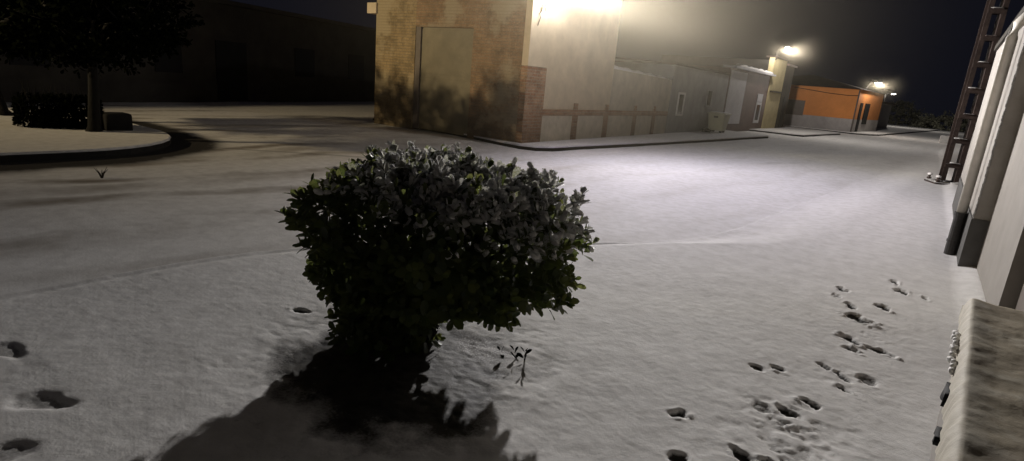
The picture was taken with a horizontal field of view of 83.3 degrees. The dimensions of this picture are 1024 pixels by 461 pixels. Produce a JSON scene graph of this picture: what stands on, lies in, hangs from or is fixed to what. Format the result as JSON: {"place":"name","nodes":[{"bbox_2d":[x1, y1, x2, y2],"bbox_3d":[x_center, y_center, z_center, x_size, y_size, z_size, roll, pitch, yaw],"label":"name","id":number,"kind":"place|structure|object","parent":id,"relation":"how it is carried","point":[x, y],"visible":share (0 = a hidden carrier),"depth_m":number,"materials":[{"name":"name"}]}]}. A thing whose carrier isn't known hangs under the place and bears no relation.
{"place":"outdoors","nodes":[
{"label":"outdoors","id":0,"kind":"place"},
{"bbox_2d":[0,139,170,162],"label":"traffic island","id":1,"kind":"structure","parent":0,"point":[45,157],"depth_m":8.99,"materials":[{"name":"stone"}]},
{"bbox_2d":[11,79,103,128],"bbox_3d":[-8.779,-2.409,11.174,1.458,0.982,1.067,-5,18,-34],"label":"hedge","id":2,"kind":"object","parent":1,"relation":"on","point":[63,113],"visible":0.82,"depth_m":10.88,"materials":[{"name":"green plant"}]},
{"bbox_2d":[0,0,121,115],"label":"tree","id":3,"kind":"object","parent":1,"relation":"on","point":[4,109],"visible":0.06,"depth_m":11.55,"materials":[{"name":"green plant"}]},
{"bbox_2d":[0,108,170,154],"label":"traffic island snow","id":4,"kind":"structure","parent":1,"relation":"on","point":[18,140],"depth_m":9.96,"materials":[{"name":"white snow"}]},
{"bbox_2d":[0,0,204,131],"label":"tree","id":5,"kind":"object","parent":1,"relation":"on","point":[88,45],"visible":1,"depth_m":10.11,"materials":[{"name":"green plant"}]},
{"bbox_2d":[101,112,132,130],"bbox_3d":[-7.870,-2.124,11.443,0.400,0.420,0.480,15,18,33],"label":"rough stone","id":6,"kind":"object","parent":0,"point":[116,121],"visible":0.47,"depth_m":11.29,"materials":[{"name":"grey stone"}]},
{"bbox_2d":[0,102,975,293],"bbox_3d":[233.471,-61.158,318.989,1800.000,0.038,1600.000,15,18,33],"label":"road","id":7,"kind":"structure","parent":0,"point":[215,179],"depth_m":9.65,"materials":[{"name":"white snow"}]},
{"bbox_2d":[94,167,107,177],"bbox_3d":[-5.561,-0.769,7.807,0.155,0.174,0.159,15,18,33],"label":"weed","id":8,"kind":"object","parent":7,"relation":"on","point":[101,174],"visible":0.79,"depth_m":7.81,"materials":[{"name":"plant"}]},
{"bbox_2d":[0,0,375,101],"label":"long building","id":9,"kind":"structure","parent":7,"relation":"on","point":[238,52],"depth_m":22.50,"materials":[{"name":"black"}]},
{"bbox_2d":[3,17,51,66],"bbox_3d":[-13.428,-5.245,15.965,0.100,1.300,1.029,11,16,20],"label":"window","id":10,"kind":"structure","parent":9,"relation":"in","point":[23,61],"depth_m":15.95,"materials":[{"name":"black glass"}]},
{"bbox_2d":[154,33,182,72],"bbox_3d":[-11.836,-6.103,19.776,0.100,1.300,1.029,11,16,20],"label":"window","id":11,"kind":"structure","parent":9,"relation":"in","point":[173,65],"depth_m":19.91,"materials":[{"name":"black glass"}]},
{"bbox_2d":[215,40,247,100],"bbox_3d":[-10.868,-6.164,22.319,0.100,2.200,1.440,11,16,20],"label":"door","id":12,"kind":"structure","parent":9,"relation":"in","point":[231,57],"depth_m":22.26,"materials":[{"name":"black"}]},
{"bbox_2d":[295,48,314,76],"bbox_3d":[-9.307,-7.510,25.806,0.100,1.200,1.235,11,16,20],"label":"window","id":13,"kind":"structure","parent":9,"relation":"in","point":[304,58],"depth_m":25.78,"materials":[{"name":"black glass"}]},
{"bbox_2d":[348,54,363,79],"bbox_3d":[-7.909,-8.263,29.152,0.100,1.200,1.235,11,16,20],"label":"window","id":14,"kind":"structure","parent":9,"relation":"in","point":[355,62],"depth_m":29.09,"materials":[{"name":"black glass"}]},
{"bbox_2d":[367,0,621,142],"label":"brick house","id":15,"kind":"structure","parent":7,"relation":"on","point":[510,70],"depth_m":16.82,"materials":[{"name":"brick"}]},
{"bbox_2d":[538,0,547,24],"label":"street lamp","id":16,"kind":"object","parent":15,"relation":"attached to","point":[546,7],"visible":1,"depth_m":14.99,"materials":[{"name":"metal"}]},
{"bbox_2d":[606,65,671,136],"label":"garden wall","id":17,"kind":"structure","parent":7,"relation":"on","point":[639,103],"depth_m":21.52,"materials":[{"name":"paint"}]},
{"bbox_2d":[614,57,730,132],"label":"grey house","id":18,"kind":"structure","parent":7,"relation":"on","point":[697,94],"depth_m":25.90,"materials":[{"name":"plaster"}]},
{"bbox_2d":[675,92,685,115],"bbox_3d":[7.358,-5.535,25.218,0.111,1.000,0.782,15,18,34],"label":"window","id":19,"kind":"structure","parent":18,"relation":"in","point":[681,96],"depth_m":25.21,"materials":[{"name":"grey glass"}]},
{"bbox_2d":[705,89,713,107],"bbox_3d":[9.567,-6.434,28.004,0.111,0.880,0.782,15,18,34],"label":"window","id":20,"kind":"structure","parent":18,"relation":"in","point":[710,91],"depth_m":28.01,"materials":[{"name":"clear glass"}]},
{"bbox_2d":[618,61,775,130],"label":"tiled house","id":21,"kind":"structure","parent":7,"relation":"on","point":[746,96],"depth_m":32.58,"materials":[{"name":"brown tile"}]},
{"bbox_2d":[752,102,761,122],"bbox_3d":[14.938,-7.195,35.153,0.111,1.250,1.124,16,18,35],"label":"window","id":22,"kind":"structure","parent":21,"relation":"in","point":[758,104],"depth_m":35.14,"materials":[{"name":"grey glass"}]},
{"bbox_2d":[783,75,886,131],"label":"orange house","id":23,"kind":"structure","parent":7,"relation":"on","point":[814,101],"depth_m":44.86,"materials":[{"name":"plaster"}]},
{"bbox_2d":[786,99,804,114],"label":"window","id":24,"kind":"structure","parent":23,"relation":"in","point":[795,107],"depth_m":45.57,"materials":[{"name":"grey glass"}]},
{"bbox_2d":[855,103,863,130],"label":"door","id":25,"kind":"structure","parent":23,"relation":"in","point":[861,105],"depth_m":44.28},
{"bbox_2d":[861,104,870,123],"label":"window","id":26,"kind":"structure","parent":23,"relation":"in","point":[867,106],"depth_m":45.62,"materials":[{"name":"black glass"}]},
{"bbox_2d":[866,80,882,89],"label":"street lamp","id":27,"kind":"object","parent":23,"relation":"attached to","point":[878,82],"visible":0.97,"depth_m":43.87,"materials":[{"name":"metal"}]},
{"bbox_2d":[877,101,894,127],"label":"house","id":28,"kind":"structure","parent":7,"relation":"on","point":[884,114],"depth_m":61.72,"materials":[{"name":"brown concrete"}]},
{"bbox_2d":[888,100,927,126],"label":"hedge","id":29,"kind":"object","parent":7,"relation":"on","point":[912,115],"visible":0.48,"depth_m":90.21,"materials":[{"name":"green plant"}]},
{"bbox_2d":[906,110,977,131],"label":"hedge","id":30,"kind":"object","parent":7,"relation":"on","point":[945,119],"visible":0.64,"depth_m":81.71,"materials":[{"name":"green plant"}]},
{"bbox_2d":[952,7,1023,266],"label":"neighbour house","id":31,"kind":"structure","parent":7,"relation":"on","point":[1007,120],"depth_m":6.48,"materials":[{"name":"white paint"}]},
{"bbox_2d":[943,13,1023,254],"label":"downpipe","id":32,"kind":"object","parent":31,"relation":"attached to","point":[953,239],"visible":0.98,"depth_m":6.86,"materials":[{"name":"metal"}]},
{"bbox_2d":[976,111,1023,310],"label":"house","id":33,"kind":"structure","parent":7,"relation":"on","point":[1000,267],"depth_m":5.25,"materials":[{"name":"paint"}]},
{"bbox_2d":[1015,284,1023,310],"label":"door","id":34,"kind":"structure","parent":33,"relation":"in","point":[1020,304],"depth_m":4.46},
{"bbox_2d":[0,138,985,460],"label":"pavement","id":35,"kind":"structure","parent":0,"point":[820,328],"depth_m":3.48,"materials":[{"name":"white snow"}]},
{"bbox_2d":[274,140,599,360],"bbox_3d":[-0.423,0.132,3.560,1.878,1.295,1.790,15,18,33],"label":"round shrub","id":36,"kind":"object","parent":35,"relation":"on","point":[443,206],"visible":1,"depth_m":3.03,"materials":[{"name":"green plant"}]},
{"bbox_2d":[496,345,531,360],"bbox_3d":[0.011,0.761,3.551,0.218,0.129,0.085,6,15,4],"label":"sprig","id":37,"kind":"object","parent":35,"relation":"on","point":[520,354],"visible":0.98,"depth_m":3.55,"materials":[{"name":"green plant"}]},
{"bbox_2d":[924,0,1009,184],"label":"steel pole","id":38,"kind":"object","parent":35,"relation":"on","point":[990,10],"visible":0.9,"depth_m":14.25,"materials":[{"name":"grey metal"}]},
{"bbox_2d":[930,298,1023,460],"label":"stone ledge","id":39,"kind":"object","parent":35,"relation":"on","point":[981,416],"visible":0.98,"depth_m":2.09,"materials":[{"name":"grey stone"}]},
{"bbox_2d":[932,330,960,445],"bbox_3d":[1.874,0.610,2.463,0.051,0.166,1.124,16,18,37],"label":"snow-covered plant","id":40,"kind":"object","parent":39,"relation":"attached to","point":[951,357],"visible":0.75,"depth_m":2.36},
{"bbox_2d":[373,118,767,150],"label":"pavement","id":41,"kind":"structure","parent":0,"point":[564,148],"depth_m":17.25,"materials":[{"name":"grey concrete"}]},
{"bbox_2d":[464,130,767,147],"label":"pavement snow","id":42,"kind":"structure","parent":41,"relation":"on","point":[669,137],"depth_m":20.23,"materials":[{"name":"white snow"}]},
{"bbox_2d":[707,111,731,132],"bbox_3d":[10.171,-5.339,28.405,0.880,0.980,1.240,14,17,31],"label":"waste bin","id":43,"kind":"object","parent":42,"relation":"on","point":[717,121],"visible":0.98,"depth_m":28.05,"materials":[{"name":"plastic"}]},
{"bbox_2d":[230,0,1023,120],"label":"sky","id":44,"kind":"structure","parent":0,"point":[921,51],"materials":[{"name":"black"}]},
{"bbox_2d":[661,55,789,127],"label":"yellow house","id":45,"kind":"structure","parent":0,"point":[777,67],"depth_m":37.20,"materials":[{"name":"paint"}]},
{"bbox_2d":[775,45,790,59],"bbox_3d":[16.098,-10.637,34.387,0.300,0.788,2.553,7,15,7],"label":"street lamp","id":46,"kind":"object","parent":45,"relation":"attached to","point":[786,46],"visible":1,"depth_m":33.90,"materials":[{"name":"metal"}]},
{"bbox_2d":[774,64,797,127],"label":"dark house","id":47,"kind":"structure","parent":0,"point":[784,97],"depth_m":39.19,"materials":[{"name":"grey paint"}]},
{"bbox_2d":[778,97,786,126],"bbox_3d":[18.631,-8.170,39.661,0.050,2.000,0.900,15,18,33],"label":"door","id":48,"kind":"structure","parent":47,"relation":"in","point":[785,98],"depth_m":39.58,"materials":[{"name":"grey metal"}]},
{"bbox_2d":[749,130,840,136],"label":"pavement","id":49,"kind":"structure","parent":0,"point":[794,135],"depth_m":34.10,"materials":[{"name":"stone"}]},
{"bbox_2d":[749,126,839,134],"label":"pavement snow","id":50,"kind":"structure","parent":49,"relation":"on","point":[793,130],"depth_m":37.04,"materials":[{"name":"white snow"}]},
{"bbox_2d":[783,125,939,135],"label":"pavement","id":51,"kind":"structure","parent":0,"point":[868,134],"depth_m":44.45,"materials":[{"name":"white snow"}]},
{"bbox_2d":[939,135,948,142],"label":"stone block","id":52,"kind":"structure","parent":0,"point":[943,138],"depth_m":41.03,"materials":[{"name":"grey stone"}]}
]}

